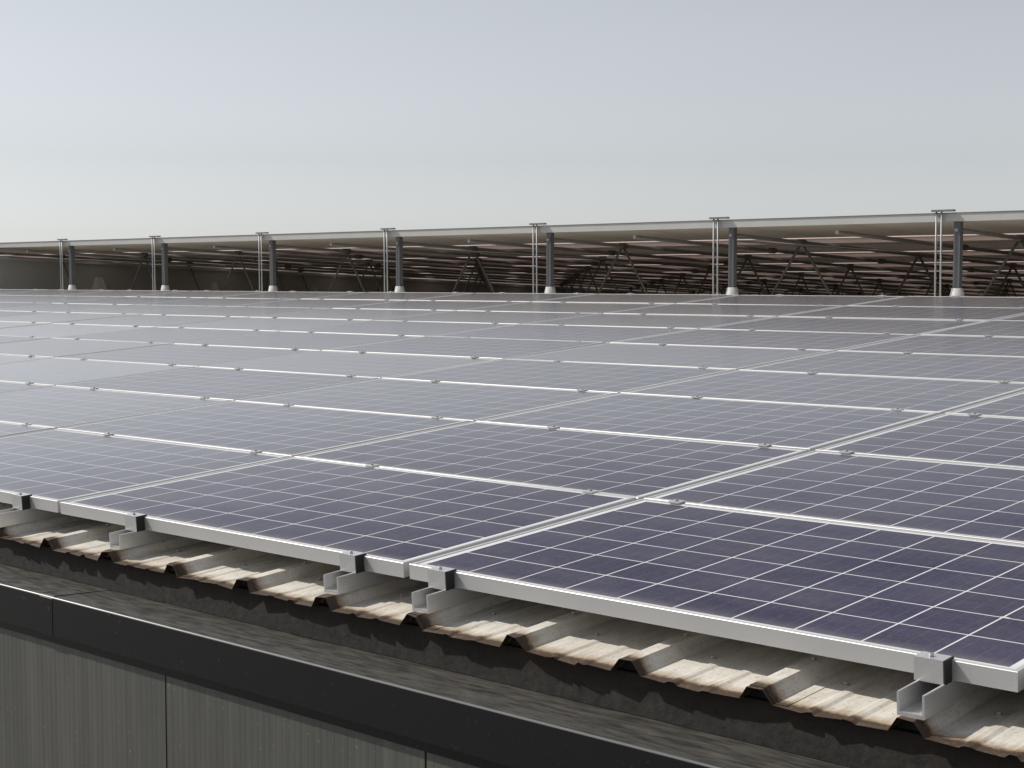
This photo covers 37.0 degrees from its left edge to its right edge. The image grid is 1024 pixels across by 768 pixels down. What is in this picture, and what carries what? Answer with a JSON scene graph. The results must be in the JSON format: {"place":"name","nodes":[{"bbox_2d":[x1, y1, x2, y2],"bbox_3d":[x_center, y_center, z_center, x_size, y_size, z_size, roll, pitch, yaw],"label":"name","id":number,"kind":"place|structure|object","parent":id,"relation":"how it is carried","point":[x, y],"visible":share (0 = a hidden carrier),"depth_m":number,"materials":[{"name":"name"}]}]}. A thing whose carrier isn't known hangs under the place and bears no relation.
{"place":"outdoors","nodes":[
{"label":"outdoors","id":0,"kind":"place"},
{"bbox_2d":[0,502,1023,761],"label":"roof sheet","id":1,"kind":"object","parent":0,"point":[866,696],"visible":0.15,"depth_m":3.59,"materials":[{"name":"beige metal"}]},
{"bbox_2d":[0,295,42,299],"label":"solar panel","id":2,"kind":"object","parent":1,"relation":"on","point":[3,297],"visible":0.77,"depth_m":20.11,"materials":[{"name":"glass"}]},
{"bbox_2d":[0,311,45,316],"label":"solar panel","id":3,"kind":"object","parent":1,"relation":"on","point":[7,313],"visible":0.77,"depth_m":16.36,"materials":[{"name":"glass"}]},
{"bbox_2d":[0,302,46,306],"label":"solar panel","id":4,"kind":"object","parent":1,"relation":"on","point":[6,304],"visible":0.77,"depth_m":18.21,"materials":[{"name":"glass"}]},
{"bbox_2d":[0,354,48,362],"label":"solar panel","id":5,"kind":"object","parent":1,"relation":"on","point":[8,358],"visible":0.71,"depth_m":10.76,"materials":[{"name":"glass"}]},
{"bbox_2d":[0,321,48,327],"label":"solar panel","id":6,"kind":"object","parent":1,"relation":"on","point":[3,324],"visible":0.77,"depth_m":14.47,"materials":[{"name":"glass"}]},
{"bbox_2d":[0,335,49,342],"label":"solar panel","id":7,"kind":"object","parent":1,"relation":"on","point":[5,339],"visible":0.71,"depth_m":12.61,"materials":[{"name":"glass"}]},
{"bbox_2d":[0,289,49,293],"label":"solar panel","id":8,"kind":"object","parent":1,"relation":"on","point":[2,291],"visible":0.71,"depth_m":21.96,"materials":[{"name":"glass"}]},
{"bbox_2d":[0,422,51,436],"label":"solar panel","id":9,"kind":"object","parent":1,"relation":"on","point":[8,429],"visible":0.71,"depth_m":6.99,"materials":[{"name":"glass"}]},
{"bbox_2d":[0,381,51,392],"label":"solar panel","id":10,"kind":"object","parent":1,"relation":"on","point":[5,386],"visible":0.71,"depth_m":8.88,"materials":[{"name":"glass"}]},
{"bbox_2d":[0,508,64,527],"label":"rail","id":11,"kind":"object","parent":1,"relation":"on","point":[10,516],"visible":0.12,"depth_m":5.24,"materials":[{"name":"metal"}]},
{"bbox_2d":[12,492,31,509],"bbox_3d":[-1.681,0.400,5.260,0.066,0.054,0.039,3,9,42],"label":"end clamp","id":12,"kind":"object","parent":11,"relation":"on","point":[20,500],"visible":1,"depth_m":5.24,"materials":[{"name":"metal"}]},
{"bbox_2d":[0,290,113,295],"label":"solar panel","id":13,"kind":"object","parent":1,"relation":"on","point":[51,292],"visible":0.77,"depth_m":20.91,"materials":[{"name":"glass"}]},
{"bbox_2d":[0,296,117,302],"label":"solar panel","id":14,"kind":"object","parent":1,"relation":"on","point":[48,299],"visible":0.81,"depth_m":19.05,"materials":[{"name":"glass"}]},
{"bbox_2d":[0,303,122,311],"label":"solar panel","id":15,"kind":"object","parent":1,"relation":"on","point":[51,307],"visible":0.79,"depth_m":17.19,"materials":[{"name":"glass"}]},
{"bbox_2d":[0,312,140,322],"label":"solar panel","id":16,"kind":"object","parent":1,"relation":"on","point":[52,317],"visible":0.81,"depth_m":15.28,"materials":[{"name":"glass"}]},
{"bbox_2d":[0,323,148,337],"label":"solar panel","id":17,"kind":"object","parent":1,"relation":"on","point":[52,330],"visible":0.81,"depth_m":13.45,"materials":[{"name":"glass"}]},
{"bbox_2d":[0,338,171,357],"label":"solar panel","id":18,"kind":"object","parent":1,"relation":"on","point":[54,347],"visible":0.82,"depth_m":11.53,"materials":[{"name":"glass"}]},
{"bbox_2d":[0,357,194,385],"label":"solar panel","id":19,"kind":"object","parent":1,"relation":"on","point":[53,371],"visible":0.82,"depth_m":9.67,"materials":[{"name":"glass"}]},
{"bbox_2d":[0,386,229,428],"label":"solar panel","id":20,"kind":"object","parent":1,"relation":"on","point":[54,407],"visible":0.82,"depth_m":7.78,"materials":[{"name":"glass"}]},
{"bbox_2d":[54,290,182,296],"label":"solar panel","id":21,"kind":"object","parent":1,"relation":"on","point":[121,293],"visible":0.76,"depth_m":19.84,"materials":[{"name":"glass"}]},
{"bbox_2d":[57,297,198,304],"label":"solar panel","id":22,"kind":"object","parent":1,"relation":"on","point":[129,300],"visible":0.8,"depth_m":17.93,"materials":[{"name":"glass"}]},
{"bbox_2d":[57,304,221,313],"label":"solar panel","id":23,"kind":"object","parent":1,"relation":"on","point":[138,309],"visible":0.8,"depth_m":16.07,"materials":[{"name":"glass"}]},
{"bbox_2d":[0,429,288,512],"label":"solar panel","id":24,"kind":"object","parent":1,"relation":"on","point":[50,470],"visible":0.85,"depth_m":5.88,"materials":[{"name":"glass"}]},
{"bbox_2d":[249,450,262,452],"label":"clamp","id":25,"kind":"object","parent":24,"relation":"on","point":[256,451],"visible":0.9,"depth_m":5.99,"materials":[{"name":"silver metal"}]},
{"bbox_2d":[109,529,179,549],"bbox_3d":[1.848,-0.049,8.143,0.064,0.048,9.225,3,9,42],"label":"rail","id":26,"kind":"object","parent":1,"relation":"on","point":[123,539],"visible":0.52,"depth_m":4.78,"materials":[{"name":"metal"}]},
{"bbox_2d":[124,512,146,531],"bbox_3d":[-1.180,0.430,4.807,0.066,0.054,0.039,3,9,42],"label":"end clamp","id":27,"kind":"object","parent":26,"relation":"on","point":[134,521],"visible":1,"depth_m":4.79,"materials":[{"name":"metal"}]},
{"bbox_2d":[59,314,244,326],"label":"solar panel","id":28,"kind":"object","parent":1,"relation":"on","point":[145,320],"visible":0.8,"depth_m":14.20,"materials":[{"name":"glass"}]},
{"bbox_2d":[56,327,275,343],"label":"solar panel","id":29,"kind":"object","parent":1,"relation":"on","point":[172,335],"visible":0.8,"depth_m":12.34,"materials":[{"name":"glass"}]},
{"bbox_2d":[55,344,318,366],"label":"solar panel","id":30,"kind":"object","parent":1,"relation":"on","point":[189,355],"visible":0.8,"depth_m":10.47,"materials":[{"name":"glass"}]},
{"bbox_2d":[125,291,273,297],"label":"solar panel","id":31,"kind":"object","parent":1,"relation":"on","point":[201,294],"visible":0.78,"depth_m":18.68,"materials":[{"name":"glass"}]},
{"bbox_2d":[136,298,293,305],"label":"solar panel","id":32,"kind":"object","parent":1,"relation":"on","point":[217,301],"visible":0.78,"depth_m":16.83,"materials":[{"name":"glass"}]},
{"bbox_2d":[56,367,377,400],"bbox_3d":[-1.683,0.006,8.650,1.650,0.042,1.000,3,9,42],"label":"solar panel","id":33,"kind":"object","parent":1,"relation":"on","point":[223,383],"visible":0.8,"depth_m":8.59,"materials":[{"name":"glass"}]},
{"bbox_2d":[150,306,329,316],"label":"solar panel","id":34,"kind":"object","parent":1,"relation":"on","point":[236,311],"visible":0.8,"depth_m":14.95,"materials":[{"name":"glass"}]},
{"bbox_2d":[57,400,470,456],"bbox_3d":[-1.123,0.199,6.791,1.650,0.041,1.000,3,9,42],"label":"solar panel","id":35,"kind":"object","parent":1,"relation":"on","point":[282,430],"visible":0.8,"depth_m":6.71,"materials":[{"name":"glass"}]},
{"bbox_2d":[160,317,369,330],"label":"solar panel","id":36,"kind":"object","parent":1,"relation":"on","point":[264,324],"visible":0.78,"depth_m":13.09,"materials":[{"name":"glass"}]},
{"bbox_2d":[209,291,363,298],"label":"solar panel","id":37,"kind":"object","parent":1,"relation":"on","point":[283,295],"visible":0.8,"depth_m":17.58,"materials":[{"name":"glass"}]},
{"bbox_2d":[174,331,420,350],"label":"solar panel","id":38,"kind":"object","parent":1,"relation":"on","point":[300,340],"visible":0.78,"depth_m":11.22,"materials":[{"name":"glass"}]},
{"bbox_2d":[233,299,404,307],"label":"solar panel","id":39,"kind":"object","parent":1,"relation":"on","point":[319,303],"visible":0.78,"depth_m":15.70,"materials":[{"name":"glass"}]},
{"bbox_2d":[60,457,635,577],"bbox_3d":[-0.561,0.392,4.932,1.650,0.040,1.000,3,9,42],"label":"solar panel","id":40,"kind":"object","parent":1,"relation":"on","point":[392,522],"visible":0.92,"depth_m":4.78,"materials":[{"name":"glass"}]},
{"bbox_2d":[365,463,379,466],"bbox_3d":[-0.506,0.303,5.550,0.040,0.030,0.038,3,9,42],"label":"clamp","id":41,"kind":"object","parent":40,"relation":"on","point":[372,465],"visible":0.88,"depth_m":5.54,"materials":[{"name":"silver metal"}]},
{"bbox_2d":[582,489,598,492],"bbox_3d":[0.250,0.349,4.867,0.040,0.030,0.038,3,9,42],"label":"clamp","id":42,"kind":"object","parent":40,"relation":"on","point":[590,491],"visible":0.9,"depth_m":4.86,"materials":[{"name":"silver metal"}]},
{"bbox_2d":[199,350,497,377],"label":"solar panel","id":43,"kind":"object","parent":1,"relation":"on","point":[377,365],"visible":0.78,"depth_m":9.35,"materials":[{"name":"glass"}]},
{"bbox_2d":[253,308,453,319],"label":"solar panel","id":44,"kind":"object","parent":1,"relation":"on","point":[354,314],"visible":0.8,"depth_m":13.82,"materials":[{"name":"glass"}]},
{"bbox_2d":[323,570,398,594],"bbox_3d":[2.604,-0.003,7.462,0.063,0.048,9.225,3,9,42],"label":"rail","id":45,"kind":"object","parent":1,"relation":"on","point":[339,582],"visible":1,"depth_m":4.11,"materials":[{"name":"metal"}]},
{"bbox_2d":[339,550,366,573],"bbox_3d":[-0.428,0.476,4.128,0.066,0.054,0.039,3,9,42],"label":"end clamp","id":46,"kind":"object","parent":45,"relation":"attached to","point":[351,561],"visible":1,"depth_m":4.11,"materials":[{"name":"metal"}]},
{"bbox_2d":[303,292,469,299],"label":"solar panel","id":47,"kind":"object","parent":1,"relation":"on","point":[388,295],"visible":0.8,"depth_m":16.45,"materials":[{"name":"glass"}]},
{"bbox_2d":[284,320,514,335],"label":"solar panel","id":48,"kind":"object","parent":1,"relation":"on","point":[404,328],"visible":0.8,"depth_m":11.96,"materials":[{"name":"glass"}]},
{"bbox_2d":[236,378,615,421],"bbox_3d":[-0.446,0.082,7.533,1.650,0.040,1.000,3,9,42],"label":"solar panel","id":49,"kind":"object","parent":1,"relation":"on","point":[464,401],"visible":0.8,"depth_m":7.47,"materials":[{"name":"glass"}]},
{"bbox_2d":[339,300,524,310],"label":"solar panel","id":50,"kind":"object","parent":1,"relation":"on","point":[428,305],"visible":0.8,"depth_m":14.57,"materials":[{"name":"glass"}]},
{"bbox_2d":[0,515,868,706],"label":"sheet side laps","id":51,"kind":"object","parent":1,"relation":"on","point":[796,682],"visible":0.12,"depth_m":3.87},
{"bbox_2d":[411,587,489,613],"bbox_3d":[2.860,0.013,7.226,0.062,0.049,9.225,4,9,42],"label":"rail","id":52,"kind":"object","parent":1,"relation":"on","point":[428,600],"visible":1,"depth_m":3.88,"materials":[{"name":"metal"}]},
{"bbox_2d":[428,566,456,590],"bbox_3d":[-0.177,0.491,3.902,0.066,0.054,0.039,3,9,42],"label":"end clamp","id":53,"kind":"object","parent":52,"relation":"attached to","point":[441,577],"visible":1,"depth_m":3.88,"materials":[{"name":"metal"}]},
{"bbox_2d":[322,336,605,358],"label":"solar panel","id":54,"kind":"object","parent":1,"relation":"on","point":[495,348],"visible":0.8,"depth_m":10.08,"materials":[{"name":"glass"}]},
{"bbox_2d":[379,311,600,323],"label":"solar panel","id":55,"kind":"object","parent":1,"relation":"on","point":[504,317],"visible":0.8,"depth_m":12.70,"materials":[{"name":"glass"}]},
{"bbox_2d":[0,504,1002,716],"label":"sheet screws","id":56,"kind":"object","parent":1,"relation":"attached to","point":[846,683],"visible":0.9,"depth_m":3.68,"materials":[{"name":"grey metal"}]},
{"bbox_2d":[413,293,591,301],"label":"solar panel","id":57,"kind":"object","parent":1,"relation":"on","point":[523,297],"visible":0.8,"depth_m":15.31,"materials":[{"name":"glass"}]},
{"bbox_2d":[109,555,918,731],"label":"rib closures","id":58,"kind":"object","parent":1,"relation":"on","point":[903,723],"visible":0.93,"depth_m":3.19,"materials":[{"name":"black rubber"}]},
{"bbox_2d":[295,421,807,499],"bbox_3d":[0.115,0.276,5.674,1.650,0.041,1.000,4,9,42],"label":"solar panel","id":59,"kind":"object","parent":1,"relation":"on","point":[638,467],"visible":0.8,"depth_m":5.58,"materials":[{"name":"glass"}]},
{"bbox_2d":[757,443,771,446],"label":"clamp","id":60,"kind":"object","parent":59,"relation":"on","point":[765,445],"visible":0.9,"depth_m":5.60,"materials":[{"name":"silver metal"}]},
{"bbox_2d":[383,359,734,392],"bbox_3d":[0.230,-0.036,8.273,1.650,0.041,1.000,4,9,42],"label":"solar panel","id":61,"kind":"object","parent":1,"relation":"on","point":[601,377],"visible":0.8,"depth_m":8.21,"materials":[{"name":"glass"}]},
{"bbox_2d":[457,302,668,313],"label":"solar panel","id":62,"kind":"object","parent":1,"relation":"on","point":[573,307],"visible":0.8,"depth_m":13.46,"materials":[{"name":"glass"}]},
{"bbox_2d":[433,324,693,342],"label":"solar panel","id":63,"kind":"object","parent":1,"relation":"on","point":[607,334],"visible":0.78,"depth_m":10.86,"materials":[{"name":"glass"}]},
{"bbox_2d":[532,294,736,303],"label":"solar panel","id":64,"kind":"object","parent":1,"relation":"on","point":[642,298],"visible":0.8,"depth_m":14.18,"materials":[{"name":"glass"}]},
{"bbox_2d":[524,313,772,328],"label":"solar panel","id":65,"kind":"object","parent":1,"relation":"on","point":[662,321],"visible":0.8,"depth_m":11.58,"materials":[{"name":"glass"}]},
{"bbox_2d":[506,343,832,369],"bbox_3d":[0.905,-0.154,9.016,1.650,0.041,1.000,3,9,42],"label":"solar panel","id":66,"kind":"object","parent":1,"relation":"on","point":[721,357],"visible":0.8,"depth_m":8.96,"materials":[{"name":"glass"}]},
{"bbox_2d":[478,393,938,451],"bbox_3d":[0.792,0.157,6.415,1.650,0.041,1.000,3,9,42],"label":"solar panel","id":67,"kind":"object","parent":1,"relation":"on","point":[809,427],"visible":0.8,"depth_m":6.32,"materials":[{"name":"glass"}]},
{"bbox_2d":[409,499,1023,691],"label":"solar panel","id":68,"kind":"object","parent":1,"relation":"on","point":[895,599],"visible":1,"depth_m":3.69,"materials":[{"name":"glass"}]},
{"bbox_2d":[667,499,685,503],"bbox_3d":[0.499,0.364,4.643,0.040,0.030,0.038,3,9,42],"label":"clamp","id":69,"kind":"object","parent":68,"relation":"on","point":[676,501],"visible":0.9,"depth_m":4.63,"materials":[{"name":"silver metal"}]},
{"bbox_2d":[605,304,844,316],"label":"solar panel","id":70,"kind":"object","parent":1,"relation":"on","point":[729,309],"visible":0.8,"depth_m":12.31,"materials":[{"name":"glass"}]},
{"bbox_2d":[610,329,915,350],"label":"solar panel","id":71,"kind":"object","parent":1,"relation":"on","point":[834,341],"visible":0.8,"depth_m":9.71,"materials":[{"name":"glass"}]},
{"bbox_2d":[676,295,904,305],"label":"solar panel","id":72,"kind":"object","parent":1,"relation":"on","point":[793,300],"visible":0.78,"depth_m":13.08,"materials":[{"name":"glass"}]},
{"bbox_2d":[621,370,1023,414],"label":"solar panel","id":73,"kind":"object","parent":1,"relation":"on","point":[941,396],"visible":0.81,"depth_m":7.09,"materials":[{"name":"glass"}]},
{"bbox_2d":[644,451,1023,543],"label":"solar panel","id":74,"kind":"object","parent":1,"relation":"on","point":[983,502],"visible":0.85,"depth_m":4.68,"materials":[{"name":"glass"}]},
{"bbox_2d":[839,450,853,453],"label":"clamp","id":75,"kind":"object","parent":74,"relation":"on","point":[846,452],"visible":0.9,"depth_m":5.38,"materials":[{"name":"silver metal"}]},
{"bbox_2d":[700,317,982,334],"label":"solar panel","id":76,"kind":"object","parent":1,"relation":"on","point":[871,325],"visible":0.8,"depth_m":10.47,"materials":[{"name":"glass"}]},
{"bbox_2d":[739,350,1023,382],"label":"solar panel","id":77,"kind":"object","parent":1,"relation":"on","point":[952,366],"visible":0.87,"depth_m":7.95,"materials":[{"name":"glass"}]},
{"bbox_2d":[778,306,1023,320],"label":"solar panel","id":78,"kind":"object","parent":1,"relation":"on","point":[937,313],"visible":0.81,"depth_m":11.20,"materials":[{"name":"glass"}]},
{"bbox_2d":[815,413,1023,467],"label":"solar panel","id":79,"kind":"object","parent":1,"relation":"on","point":[977,440],"visible":0.9,"depth_m":5.55,"materials":[{"name":"glass"}]},
{"bbox_2d":[838,335,1023,356],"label":"solar panel","id":80,"kind":"object","parent":1,"relation":"on","point":[973,345],"visible":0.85,"depth_m":8.84,"materials":[{"name":"glass"}]},
{"bbox_2d":[848,296,1023,307],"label":"solar panel","id":81,"kind":"object","parent":1,"relation":"on","point":[962,301],"visible":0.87,"depth_m":12.11,"materials":[{"name":"glass"}]},
{"bbox_2d":[897,679,981,719],"bbox_3d":[3.850,0.077,6.306,0.063,0.048,9.225,4,9,42],"label":"rail","id":82,"kind":"object","parent":1,"relation":"on","point":[919,699],"visible":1,"depth_m":2.96,"materials":[{"name":"metal"}]},
{"bbox_2d":[914,651,953,684],"bbox_3d":[0.826,0.553,2.997,0.066,0.054,0.039,3,9,42],"label":"end clamp","id":83,"kind":"object","parent":82,"relation":"on","point":[931,667],"visible":1,"depth_m":2.98,"materials":[{"name":"metal"}]},
{"bbox_2d":[920,320,1023,336],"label":"solar panel","id":84,"kind":"object","parent":1,"relation":"on","point":[1006,328],"visible":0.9,"depth_m":9.67,"materials":[{"name":"glass"}]},
{"bbox_2d":[946,391,1023,417],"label":"solar panel","id":85,"kind":"object","parent":1,"relation":"on","point":[1011,405],"visible":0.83,"depth_m":6.31,"materials":[{"name":"glass"}]},
{"bbox_2d":[995,314,1023,319],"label":"solar panel","id":86,"kind":"object","parent":1,"relation":"on","point":[1018,317],"visible":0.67,"depth_m":10.40,"materials":[{"name":"glass"}]},
{"bbox_2d":[0,220,1023,283],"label":"canopy sheeting","id":87,"kind":"object","parent":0,"point":[1008,227],"visible":0.21,"depth_m":18.41,"materials":[{"name":"metal"}]},
{"bbox_2d":[0,0,1023,242],"label":"sky","id":88,"kind":"structure","parent":0,"point":[120,119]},
{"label":"slope","id":89,"kind":"structure","parent":0,"visible":0},
{"bbox_2d":[0,209,1023,296],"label":"canopy frame","id":90,"kind":"object","parent":89,"relation":"on","point":[691,275],"visible":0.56,"depth_m":21.52,"materials":[{"name":"grey metal"}]},
{"bbox_3d":[8.939,3.029,20.587,32.260,6.651,37.153,3,5,42],"label":"building body","id":91,"kind":"object","parent":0,"visible":0},
{"bbox_2d":[0,627,478,767],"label":"cladding","id":92,"kind":"structure","parent":91,"relation":"attached to","point":[61,706],"depth_m":4.36,"materials":[{"name":"grey metal"}]},
{"bbox_2d":[0,564,851,767],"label":"roof fascia","id":93,"kind":"structure","parent":91,"relation":"on","point":[472,720],"depth_m":3.73,"materials":[{"name":"grey metal"}]},
{"bbox_2d":[0,538,1023,767],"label":"gutter","id":94,"kind":"object","parent":93,"relation":"on","point":[759,721],"visible":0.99,"depth_m":3.56,"materials":[{"name":"black metal"}]},
{"label":"ground","id":95,"kind":"structure","parent":0,"visible":0},
{"bbox_2d":[0,256,684,293],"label":"end wall","id":96,"kind":"structure","parent":95,"relation":"on","point":[22,273],"depth_m":27.75,"materials":[{"name":"metal"}]}
]}

